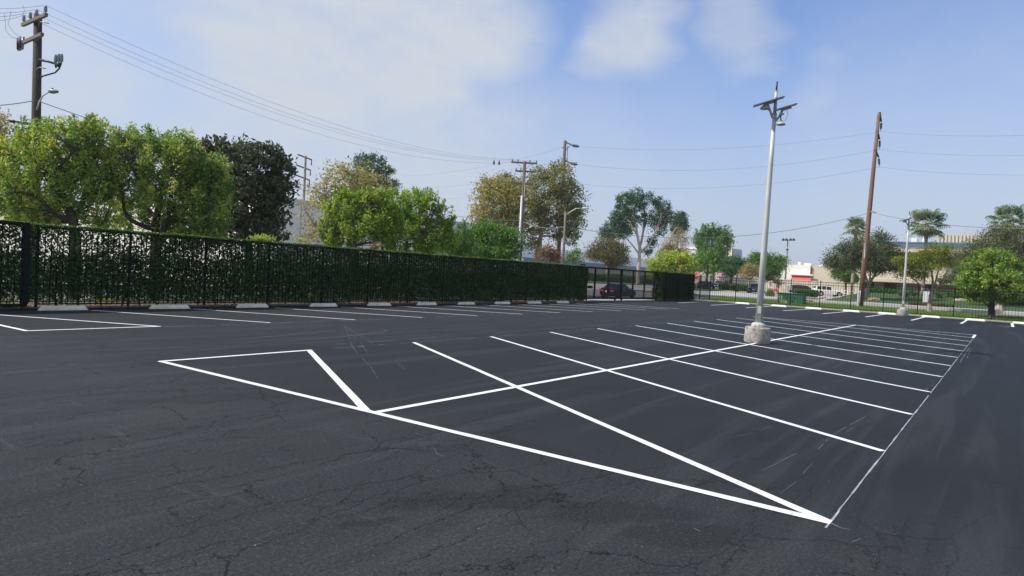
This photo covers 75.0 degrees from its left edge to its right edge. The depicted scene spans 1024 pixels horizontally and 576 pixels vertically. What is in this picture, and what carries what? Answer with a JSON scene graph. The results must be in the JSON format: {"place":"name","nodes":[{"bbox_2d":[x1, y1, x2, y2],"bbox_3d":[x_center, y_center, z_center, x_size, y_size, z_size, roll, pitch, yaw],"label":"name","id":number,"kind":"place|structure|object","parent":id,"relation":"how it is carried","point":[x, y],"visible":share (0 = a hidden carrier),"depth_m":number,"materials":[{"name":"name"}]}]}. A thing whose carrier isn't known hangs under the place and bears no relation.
{"place":"outdoors","nodes":[
{"label":"outdoors","id":0,"kind":"place"},
{"bbox_2d":[3,299,537,301],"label":"lawn","id":1,"kind":"structure","parent":0,"point":[223,300],"depth_m":27.09,"materials":[{"name":"green plant"}]},
{"bbox_2d":[0,300,591,308],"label":"planting strip","id":2,"kind":"object","parent":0,"point":[221,304],"visible":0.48,"depth_m":25.23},
{"bbox_2d":[0,220,30,307],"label":"iron gate","id":3,"kind":"structure","parent":2,"relation":"on","point":[25,273],"depth_m":18.70,"materials":[{"name":"metal"}]},
{"bbox_2d":[0,219,587,309],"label":"clipped hedge","id":4,"kind":"object","parent":2,"relation":"on","point":[329,270],"visible":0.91,"depth_m":24.41,"materials":[{"name":"green plant"}]},
{"bbox_2d":[246,233,282,240],"bbox_3d":[-9.506,-1.969,25.591,0.638,0.296,1.605,4,2,30],"label":"shrub top","id":5,"kind":"object","parent":4,"relation":"on","point":[261,237],"visible":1,"depth_m":25.41,"materials":[{"name":"green plant"}]},
{"bbox_2d":[1,300,597,307],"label":"leaf litter","id":6,"kind":"object","parent":2,"relation":"on","point":[302,303],"visible":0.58,"depth_m":26.19,"materials":[{"name":"plant"}]},
{"bbox_2d":[34,225,588,309],"bbox_3d":[-4.175,-0.420,32.522,0.072,2.430,32.937,4,2,35],"label":"iron fence","id":7,"kind":"object","parent":2,"relation":"on","point":[36,303],"visible":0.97,"depth_m":25.21,"materials":[{"name":"metal"}]},
{"bbox_2d":[2,285,651,298],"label":"road","id":8,"kind":"structure","parent":0,"point":[596,292],"depth_m":38.05,"materials":[{"name":"asphalt"}]},
{"bbox_2d":[0,263,984,319],"bbox_3d":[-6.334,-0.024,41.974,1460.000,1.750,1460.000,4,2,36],"label":"ground","id":9,"kind":"structure","parent":0,"point":[354,305],"depth_m":33.63,"materials":[{"name":"concrete"}]},
{"bbox_2d":[0,107,14,273],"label":"street tree","id":10,"kind":"object","parent":9,"relation":"on","point":[3,118],"visible":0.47,"depth_m":44.12,"materials":[{"name":"green plant"}]},
{"bbox_2d":[9,5,63,293],"bbox_3d":[-20.922,-5.724,29.075,3.364,12.520,1.457,3,1,12],"label":"utility pole","id":11,"kind":"object","parent":9,"relation":"on","point":[36,37],"visible":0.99,"depth_m":28.86,"materials":[{"name":"brown wood"}]},
{"bbox_2d":[48,6,496,158],"bbox_3d":[-9.825,-11.250,45.050,0.013,1.651,39.204,4,2,30],"label":"overhead wire","id":12,"kind":"object","parent":11,"relation":"attached to","point":[238,89],"visible":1,"depth_m":35.27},
{"bbox_2d":[27,16,527,162],"bbox_3d":[-9.676,-10.859,45.735,0.013,2.448,40.342,4,2,36],"label":"overhead wire","id":13,"kind":"object","parent":11,"relation":"attached to","point":[244,109],"visible":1,"depth_m":37.18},
{"bbox_2d":[33,13,523,160],"bbox_3d":[-9.671,-11.054,45.520,0.013,2.048,39.994,4,2,34],"label":"overhead wire","id":14,"kind":"object","parent":11,"relation":"attached to","point":[262,108],"visible":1,"depth_m":38.10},
{"bbox_2d":[39,10,517,159],"bbox_3d":[-9.945,-11.163,45.322,0.013,1.850,39.409,4,2,32],"label":"overhead wire","id":15,"kind":"object","parent":11,"relation":"attached to","point":[262,104],"visible":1,"depth_m":37.58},
{"bbox_2d":[0,111,125,298],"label":"shade tree","id":16,"kind":"object","parent":9,"relation":"on","point":[41,158],"visible":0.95,"depth_m":25.52,"materials":[{"name":"green plant"}]},
{"bbox_2d":[0,193,142,242],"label":"street tree","id":17,"kind":"object","parent":9,"relation":"on","point":[79,219],"visible":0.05,"depth_m":33.85,"materials":[{"name":"green plant"}]},
{"bbox_2d":[97,119,237,288],"bbox_3d":[-14.711,-3.162,27.874,6.211,7.761,3.562,3,1,2],"label":"shade tree","id":18,"kind":"object","parent":9,"relation":"on","point":[189,185],"visible":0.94,"depth_m":27.48,"materials":[{"name":"green plant"}]},
{"bbox_2d":[189,133,310,259],"bbox_3d":[-14.805,-3.936,35.771,6.570,8.972,4.997,3,1,8],"label":"magnolia tree","id":19,"kind":"object","parent":9,"relation":"on","point":[267,190],"visible":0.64,"depth_m":35.20,"materials":[{"name":"green plant"}]},
{"bbox_2d":[0,198,524,286],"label":"white warehouse","id":20,"kind":"structure","parent":9,"relation":"on","point":[295,210],"depth_m":60.09,"materials":[{"name":"paint"}]},
{"bbox_2d":[295,154,311,199],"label":"utility pole","id":21,"kind":"object","parent":9,"relation":"on","point":[305,168],"visible":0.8,"depth_m":111.52,"materials":[{"name":"wood"}]},
{"bbox_2d":[289,155,399,286],"bbox_3d":[-12.773,-5.054,52.482,9.072,10.519,5.855,3,1,-6],"label":"sycamore tree","id":22,"kind":"object","parent":9,"relation":"on","point":[342,171],"visible":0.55,"depth_m":51.59,"materials":[{"name":"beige plant"}]},
{"bbox_2d":[315,184,410,262],"bbox_3d":[-7.851,-2.255,34.871,4.857,6.413,3.064,3,1,0],"label":"shade tree","id":23,"kind":"object","parent":9,"relation":"on","point":[369,210],"visible":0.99,"depth_m":34.64,"materials":[{"name":"green plant"}]},
{"bbox_2d":[349,151,402,194],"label":"gum tree","id":24,"kind":"object","parent":9,"relation":"on","point":[378,168],"visible":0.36,"depth_m":124.36,"materials":[{"name":"green plant"}]},
{"bbox_2d":[371,186,462,297],"bbox_3d":[-5.566,-2.458,38.036,5.550,6.885,3.429,3,1,-9],"label":"shade tree","id":25,"kind":"object","parent":9,"relation":"on","point":[430,238],"visible":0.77,"depth_m":37.58,"materials":[{"name":"green plant"}]},
{"bbox_2d":[439,218,479,259],"bbox_3d":[-3.378,-1.751,41.929,2.986,5.439,1.810,3,2,-18],"label":"young tree","id":26,"kind":"object","parent":9,"relation":"on","point":[463,247],"visible":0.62,"depth_m":41.88,"materials":[{"name":"green plant"}]},
{"bbox_2d":[456,215,530,264],"bbox_3d":[-1.659,-2.019,45.560,5.061,5.974,5.354,4,2,36],"label":"tree","id":27,"kind":"object","parent":9,"relation":"on","point":[501,244],"visible":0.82,"depth_m":44.99,"materials":[{"name":"green plant"}]},
{"bbox_2d":[464,170,538,236],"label":"sycamore tree","id":28,"kind":"object","parent":9,"relation":"on","point":[510,199],"visible":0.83,"depth_m":65.37,"materials":[{"name":"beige plant"}]},
{"bbox_2d":[493,170,521,223],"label":"gum tree","id":29,"kind":"object","parent":9,"relation":"on","point":[506,175],"visible":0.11,"depth_m":149.39,"materials":[{"name":"green plant"}]},
{"bbox_2d":[511,159,536,263],"bbox_3d":[0.821,-5.585,61.930,2.410,12.728,0.722,3,1,-4],"label":"utility pole","id":30,"kind":"object","parent":9,"relation":"on","point":[524,171],"visible":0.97,"depth_m":61.88,"materials":[{"name":"brown wood"}]},
{"bbox_2d":[37,100,510,220],"bbox_3d":[-9.825,-6.882,45.406,0.032,2.124,39.519,4,2,33],"label":"overhead wire","id":31,"kind":"object","parent":30,"relation":"attached to","point":[289,181],"visible":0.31,"depth_m":40.05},
{"bbox_2d":[531,240,565,262],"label":"young tree","id":32,"kind":"object","parent":9,"relation":"on","point":[554,256],"visible":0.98,"depth_m":47.80,"materials":[{"name":"brown plant"}]},
{"bbox_2d":[521,157,592,270],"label":"sycamore tree","id":33,"kind":"object","parent":9,"relation":"on","point":[551,196],"visible":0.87,"depth_m":67.39,"materials":[{"name":"green plant"}]},
{"bbox_2d":[555,140,578,267],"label":"utility pole","id":34,"kind":"object","parent":9,"relation":"on","point":[575,164],"visible":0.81,"depth_m":70.86,"materials":[{"name":"brown wood"}]},
{"bbox_2d":[562,207,588,272],"bbox_3d":[5.253,-2.865,56.653,2.139,8.039,0.313,4,2,23],"label":"street light","id":35,"kind":"object","parent":9,"relation":"on","point":[564,233],"visible":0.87,"depth_m":56.93,"materials":[{"name":"grey metal"}]},
{"bbox_2d":[524,246,651,275],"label":"banded warehouse","id":36,"kind":"structure","parent":9,"relation":"on","point":[530,257],"depth_m":196.73,"materials":[{"name":"white paint"}]},
{"bbox_2d":[579,233,632,281],"bbox_3d":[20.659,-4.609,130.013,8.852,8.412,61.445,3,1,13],"label":"crape tree","id":37,"kind":"object","parent":9,"relation":"on","point":[611,251],"visible":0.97,"depth_m":103.01,"materials":[{"name":"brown plant"}]},
{"bbox_2d":[608,187,677,283],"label":"gum tree","id":38,"kind":"object","parent":9,"relation":"on","point":[620,221],"visible":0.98,"depth_m":134.55,"materials":[{"name":"green plant"}]},
{"bbox_2d":[644,247,700,278],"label":"yellow green tree","id":39,"kind":"object","parent":9,"relation":"on","point":[675,261],"visible":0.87,"depth_m":75.28,"materials":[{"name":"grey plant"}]},
{"bbox_2d":[655,242,690,271],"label":"red tipped tree","id":40,"kind":"object","parent":9,"relation":"on","point":[669,246],"visible":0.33,"depth_m":89.72,"materials":[{"name":"grey plant"}]},
{"bbox_2d":[654,225,694,252],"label":"willowy tree","id":41,"kind":"object","parent":9,"relation":"on","point":[684,240],"visible":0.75,"depth_m":117.87,"materials":[{"name":"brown plant"}]},
{"bbox_2d":[667,209,690,271],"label":"gum tree","id":42,"kind":"object","parent":9,"relation":"on","point":[681,220],"visible":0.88,"depth_m":149.37,"materials":[{"name":"green plant"}]},
{"bbox_2d":[674,247,727,255],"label":"pale block","id":43,"kind":"structure","parent":9,"relation":"on","point":[692,249],"depth_m":239.20,"materials":[{"name":"white paint"}]},
{"bbox_2d":[728,248,741,258],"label":"glass tower","id":44,"kind":"structure","parent":9,"relation":"on","point":[735,251],"depth_m":428.62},
{"bbox_2d":[736,261,758,287],"bbox_3d":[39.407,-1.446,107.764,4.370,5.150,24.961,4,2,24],"label":"street tree","id":45,"kind":"object","parent":9,"relation":"on","point":[748,271],"visible":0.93,"depth_m":97.69,"materials":[{"name":"beige plant"}]},
{"bbox_2d":[744,250,793,282],"bbox_3d":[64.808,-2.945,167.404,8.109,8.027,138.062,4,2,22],"label":"street tree","id":46,"kind":"object","parent":9,"relation":"on","point":[774,267],"visible":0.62,"depth_m":110.81,"materials":[{"name":"green plant"}]},
{"bbox_2d":[691,262,860,288],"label":"awning shop","id":47,"kind":"structure","parent":9,"relation":"on","point":[807,272],"depth_m":157.34,"materials":[{"name":"white paint"}]},
{"bbox_2d":[694,275,859,295],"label":"plank fence","id":48,"kind":"object","parent":9,"relation":"on","point":[744,281],"visible":0.28,"depth_m":137.59,"materials":[{"name":"wood"}]},
{"bbox_2d":[782,238,794,285],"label":"floodlight mast","id":49,"kind":"object","parent":9,"relation":"on","point":[787,240],"visible":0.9,"depth_m":151.86,"materials":[{"name":"grey metal"}]},
{"bbox_2d":[827,269,859,295],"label":"street tree","id":50,"kind":"object","parent":9,"relation":"on","point":[845,278],"visible":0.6,"depth_m":111.53,"materials":[{"name":"green plant"}]},
{"bbox_2d":[841,216,870,294],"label":"fan palm","id":51,"kind":"object","parent":9,"relation":"on","point":[857,223],"visible":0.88,"depth_m":107.77,"materials":[{"name":"green plant"}]},
{"bbox_2d":[865,234,1023,296],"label":"office building","id":52,"kind":"structure","parent":9,"relation":"on","point":[913,244],"depth_m":97.83,"materials":[{"name":"beige concrete"}]},
{"bbox_2d":[985,204,1023,234],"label":"fan palm","id":53,"kind":"object","parent":9,"relation":"on","point":[1005,212],"visible":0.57,"depth_m":95.41,"materials":[{"name":"green plant"}]},
{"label":"lawn","id":54,"kind":"structure","parent":9,"relation":"on","visible":0},
{"bbox_2d":[595,220,616,274],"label":"gum tree","id":55,"kind":"object","parent":54,"relation":"on","point":[608,230],"visible":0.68,"depth_m":154.38,"materials":[{"name":"green plant"}]},
{"bbox_2d":[588,272,652,283],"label":"hedge","id":56,"kind":"object","parent":54,"relation":"on","point":[598,275],"visible":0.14,"depth_m":148.34,"materials":[{"name":"green plant"}]},
{"bbox_2d":[0,300,1023,575],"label":"parking lot","id":57,"kind":"structure","parent":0,"point":[130,454],"depth_m":6.96,"materials":[{"name":"asphalt"}]},
{"bbox_2d":[38,305,87,310],"bbox_3d":[-12.802,0.567,19.043,0.167,0.127,1.230,4,2,37],"label":"wheel stop","id":58,"kind":"object","parent":57,"relation":"on","point":[47,308],"visible":1,"depth_m":18.96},
{"bbox_2d":[149,305,189,308],"bbox_3d":[-11.026,0.601,21.510,0.168,0.126,1.230,4,2,42],"label":"wheel stop","id":59,"kind":"object","parent":57,"relation":"on","point":[169,307],"visible":1,"depth_m":21.43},
{"bbox_2d":[74,329,386,351],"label":"tyre marks","id":60,"kind":"object","parent":57,"relation":"on","point":[251,338],"visible":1,"depth_m":14.83,"materials":[{"name":"rubber"}]},
{"bbox_2d":[235,304,267,307],"bbox_3d":[-9.296,0.634,23.913,0.167,0.127,1.230,4,2,37],"label":"wheel stop","id":61,"kind":"object","parent":57,"relation":"on","point":[251,305],"visible":1,"depth_m":23.81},
{"bbox_2d":[310,303,337,306],"bbox_3d":[-7.468,0.669,26.453,0.166,0.127,1.230,4,2,41],"label":"wheel stop","id":62,"kind":"object","parent":57,"relation":"on","point":[323,305],"visible":1,"depth_m":26.37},
{"bbox_2d":[367,303,391,305],"bbox_3d":[-5.731,0.702,28.862,0.168,0.127,1.230,4,2,41],"label":"wheel stop","id":63,"kind":"object","parent":57,"relation":"on","point":[379,304],"visible":1,"depth_m":28.77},
{"bbox_2d":[416,302,436,304],"bbox_3d":[-3.990,0.735,31.281,0.168,0.127,1.230,4,2,39],"label":"wheel stop","id":64,"kind":"object","parent":57,"relation":"on","point":[426,303],"visible":0.98,"depth_m":31.19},
{"bbox_2d":[0,301,1013,523],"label":"stall lines","id":65,"kind":"object","parent":57,"relation":"on","point":[362,406],"visible":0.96,"depth_m":9.16,"materials":[{"name":"white paint"}]},
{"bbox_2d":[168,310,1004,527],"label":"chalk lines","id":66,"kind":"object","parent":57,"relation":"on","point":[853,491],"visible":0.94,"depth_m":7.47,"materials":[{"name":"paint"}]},
{"bbox_2d":[346,327,970,541],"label":"scuff marks","id":67,"kind":"object","parent":57,"relation":"on","point":[733,436],"visible":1,"depth_m":8.33},
{"bbox_2d":[651,271,695,299],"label":"hedge block","id":68,"kind":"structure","parent":57,"relation":"on","point":[660,291],"depth_m":56.94,"materials":[{"name":"green plant"}]},
{"bbox_2d":[664,272,711,300],"bbox_3d":[15.949,-0.038,59.956,0.082,2.460,10.682,4,2,36],"label":"iron fence","id":69,"kind":"object","parent":57,"relation":"on","point":[700,287],"visible":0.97,"depth_m":59.66,"materials":[{"name":"metal"}]},
{"bbox_2d":[744,81,796,343],"bbox_3d":[7.832,-2.313,20.546,1.267,8.030,0.799,4,2,20],"label":"lamp post","id":70,"kind":"object","parent":57,"relation":"on","point":[757,331],"visible":1,"depth_m":20.46,"materials":[{"name":"metal"}]},
{"bbox_2d":[897,211,917,315],"bbox_3d":[30.252,-1.876,51.272,1.267,8.030,0.799,4,2,30],"label":"lamp post","id":71,"kind":"object","parent":57,"relation":"on","point":[902,311],"visible":0.98,"depth_m":51.19,"materials":[{"name":"grey metal"}]},
{"bbox_2d":[0,0,1023,266],"label":"sky","id":72,"kind":"structure","parent":0,"point":[489,79],"materials":[{"name":"blue"}]},
{"bbox_2d":[1,296,1023,321],"bbox_3d":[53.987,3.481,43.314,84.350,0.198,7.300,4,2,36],"label":"lawn","id":73,"kind":"structure","parent":0,"point":[885,310],"depth_m":58.31,"materials":[{"name":"green plant"}]},
{"bbox_2d":[777,292,806,304],"bbox_3d":[26.585,1.021,63.398,2.452,1.060,1.320,4,2,36],"label":"metal cabinet","id":74,"kind":"object","parent":73,"relation":"on","point":[793,299],"visible":0.66,"depth_m":62.83,"materials":[{"name":"metal"}]},
{"bbox_2d":[890,239,964,311],"bbox_3d":[38.092,-1.070,61.648,7.430,7.155,4.836,2,2,-34],"label":"golden rain tree","id":75,"kind":"object","parent":73,"relation":"on","point":[937,260],"visible":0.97,"depth_m":61.79,"materials":[{"name":"green plant"}]},
{"bbox_2d":[953,245,1023,317],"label":"round lime tree","id":76,"kind":"object","parent":73,"relation":"on","point":[980,271],"visible":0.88,"depth_m":53.22,"materials":[{"name":"green plant"}]},
{"bbox_2d":[562,246,585,264],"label":"young tree","id":77,"kind":"object","parent":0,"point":[577,253],"visible":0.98,"depth_m":47.92,"materials":[{"name":"green plant"}]},
{"bbox_2d":[585,299,645,300],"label":"driveway","id":78,"kind":"structure","parent":0,"point":[611,299],"depth_m":52.35,"materials":[{"name":"concrete"}]},
{"bbox_2d":[600,283,635,296],"bbox_3d":[10.505,0.298,66.028,2.160,1.505,4.760,4,2,36],"label":"parked car","id":79,"kind":"object","parent":78,"relation":"on","point":[604,292],"visible":0.3,"depth_m":64.71,"materials":[{"name":"black paint"}]},
{"bbox_2d":[585,266,655,300],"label":"sliding gate","id":80,"kind":"structure","parent":78,"relation":"on","point":[593,290],"depth_m":50.96,"materials":[{"name":"black metal"}]},
{"bbox_2d":[695,288,726,290],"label":"lawn","id":81,"kind":"structure","parent":0,"point":[715,289],"depth_m":111.51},
{"bbox_2d":[691,247,724,284],"bbox_3d":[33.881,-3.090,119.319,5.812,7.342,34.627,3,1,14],"label":"street tree","id":82,"kind":"object","parent":81,"relation":"on","point":[703,259],"visible":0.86,"depth_m":104.12,"materials":[{"name":"green plant"}]},
{"bbox_2d":[690,221,737,287],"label":"upswept tree","id":83,"kind":"object","parent":81,"relation":"on","point":[720,240],"visible":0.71,"depth_m":144.07,"materials":[{"name":"green plant"}]},
{"bbox_2d":[718,282,747,291],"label":"hedge","id":84,"kind":"object","parent":81,"relation":"on","point":[725,286],"visible":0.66,"depth_m":118.61,"materials":[{"name":"green plant"}]},
{"bbox_2d":[716,252,751,285],"bbox_3d":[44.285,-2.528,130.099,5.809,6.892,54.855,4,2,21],"label":"street tree","id":85,"kind":"object","parent":81,"relation":"on","point":[730,268],"visible":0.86,"depth_m":106.99,"materials":[{"name":"green plant"}]},
{"bbox_2d":[589,283,847,298],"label":"pale road","id":86,"kind":"structure","parent":0,"point":[738,293],"depth_m":88.53,"materials":[{"name":"concrete"}]},
{"bbox_2d":[694,281,713,288],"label":"parked car","id":87,"kind":"object","parent":86,"relation":"on","point":[712,285],"visible":0.39,"depth_m":115.55,"materials":[{"name":"blue paint"}]},
{"bbox_2d":[747,284,757,292],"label":"parked car","id":88,"kind":"object","parent":86,"relation":"on","point":[750,290],"visible":0.46,"depth_m":100.51,"materials":[{"name":"blue paint"}]},
{"bbox_2d":[789,285,811,292],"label":"parked car","id":89,"kind":"object","parent":86,"relation":"on","point":[800,286],"visible":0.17,"depth_m":121.49,"materials":[{"name":"black paint"}]},
{"bbox_2d":[794,288,817,296],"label":"hedge","id":90,"kind":"object","parent":86,"relation":"on","point":[808,291],"visible":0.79,"depth_m":95.72,"materials":[{"name":"green plant"}]},
{"bbox_2d":[812,286,844,296],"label":"parked car","id":91,"kind":"object","parent":86,"relation":"on","point":[829,289],"visible":0.6,"depth_m":111.20,"materials":[{"name":"white paint"}]},
{"bbox_2d":[828,297,856,301],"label":"lawn","id":92,"kind":"structure","parent":0,"point":[847,299],"depth_m":78.43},
{"bbox_2d":[694,295,1023,316],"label":"road","id":93,"kind":"structure","parent":0,"point":[867,305],"depth_m":66.66,"materials":[{"name":"asphalt"}]},
{"bbox_2d":[806,299,1023,314],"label":"kerb","id":94,"kind":"structure","parent":93,"relation":"on","point":[948,309],"depth_m":65.68,"materials":[{"name":"concrete"}]},
{"bbox_2d":[817,299,1023,312],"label":"sidewalk","id":95,"kind":"structure","parent":0,"point":[933,306],"depth_m":69.63,"materials":[{"name":"concrete"}]},
{"bbox_2d":[846,293,1023,311],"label":"lawn","id":96,"kind":"structure","parent":0,"point":[1019,308],"depth_m":81.53,"materials":[{"name":"plant"}]},
{"bbox_2d":[818,226,913,298],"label":"dusky tree","id":97,"kind":"object","parent":96,"relation":"on","point":[879,264],"visible":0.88,"depth_m":83.21,"materials":[{"name":"green plant"}]},
{"bbox_2d":[857,112,881,306],"bbox_3d":[33.428,-7.170,62.248,1.581,18.646,0.819,2,2,-24],"label":"utility pole","id":98,"kind":"object","parent":96,"relation":"on","point":[860,297],"visible":0.94,"depth_m":62.33,"materials":[{"name":"brown wood"}]},
{"bbox_2d":[569,212,870,237],"bbox_3d":[19.017,-5.969,59.655,29.394,3.686,0.040,3,1,-11],"label":"overhead wire","id":99,"kind":"object","parent":98,"relation":"attached to","point":[714,237],"visible":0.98,"depth_m":59.48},
{"bbox_2d":[576,167,876,188],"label":"overhead wire","id":100,"kind":"object","parent":98,"relation":"attached to","point":[714,187],"visible":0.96,"depth_m":67.60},
{"bbox_2d":[585,149,879,170],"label":"overhead wire","id":101,"kind":"object","parent":98,"relation":"attached to","point":[720,169],"visible":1,"depth_m":67.46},
{"bbox_2d":[591,131,880,149],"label":"overhead wire","id":102,"kind":"object","parent":98,"relation":"attached to","point":[738,147],"visible":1,"depth_m":66.01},
{"bbox_2d":[872,212,1023,228],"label":"overhead wire","id":103,"kind":"object","parent":98,"relation":"attached to","point":[955,225],"visible":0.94,"depth_m":51.65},
{"bbox_2d":[880,149,1023,155],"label":"overhead wire","id":104,"kind":"object","parent":98,"relation":"attached to","point":[979,155],"visible":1,"depth_m":50.11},
{"bbox_2d":[921,290,929,301],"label":"utility cabinet","id":105,"kind":"object","parent":96,"relation":"on","point":[925,299],"visible":0.28,"depth_m":77.75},
{"bbox_2d":[906,208,949,295],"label":"fan palm","id":106,"kind":"object","parent":96,"relation":"on","point":[925,231],"visible":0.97,"depth_m":91.59,"materials":[{"name":"green plant"}]},
{"bbox_2d":[907,301,953,306],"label":"hedge","id":107,"kind":"object","parent":96,"relation":"on","point":[922,303],"visible":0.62,"depth_m":71.13,"materials":[{"name":"green plant"}]},
{"bbox_2d":[934,292,947,298],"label":"agave plant","id":108,"kind":"object","parent":96,"relation":"on","point":[939,295],"visible":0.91,"depth_m":85.77,"materials":[{"name":"green plant"}]},
{"bbox_2d":[865,287,1023,299],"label":"hedge","id":109,"kind":"object","parent":96,"relation":"on","point":[891,291],"visible":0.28,"depth_m":96.09,"materials":[{"name":"green plant"}]},
{"bbox_2d":[940,216,1023,310],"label":"dusky tree","id":110,"kind":"object","parent":96,"relation":"on","point":[999,236],"visible":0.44,"depth_m":77.39,"materials":[{"name":"green plant"}]},
{"label":"planting strip","id":111,"kind":"structure","parent":0,"visible":0},
{"bbox_2d":[695,299,1012,322],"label":"kerb","id":112,"kind":"structure","parent":111,"relation":"on","point":[860,311],"depth_m":54.60,"materials":[{"name":"concrete"}]},
{"bbox_2d":[711,277,1023,320],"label":"iron fence","id":113,"kind":"object","parent":111,"relation":"on","point":[870,287],"visible":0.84,"depth_m":56.08,"materials":[{"name":"metal"}]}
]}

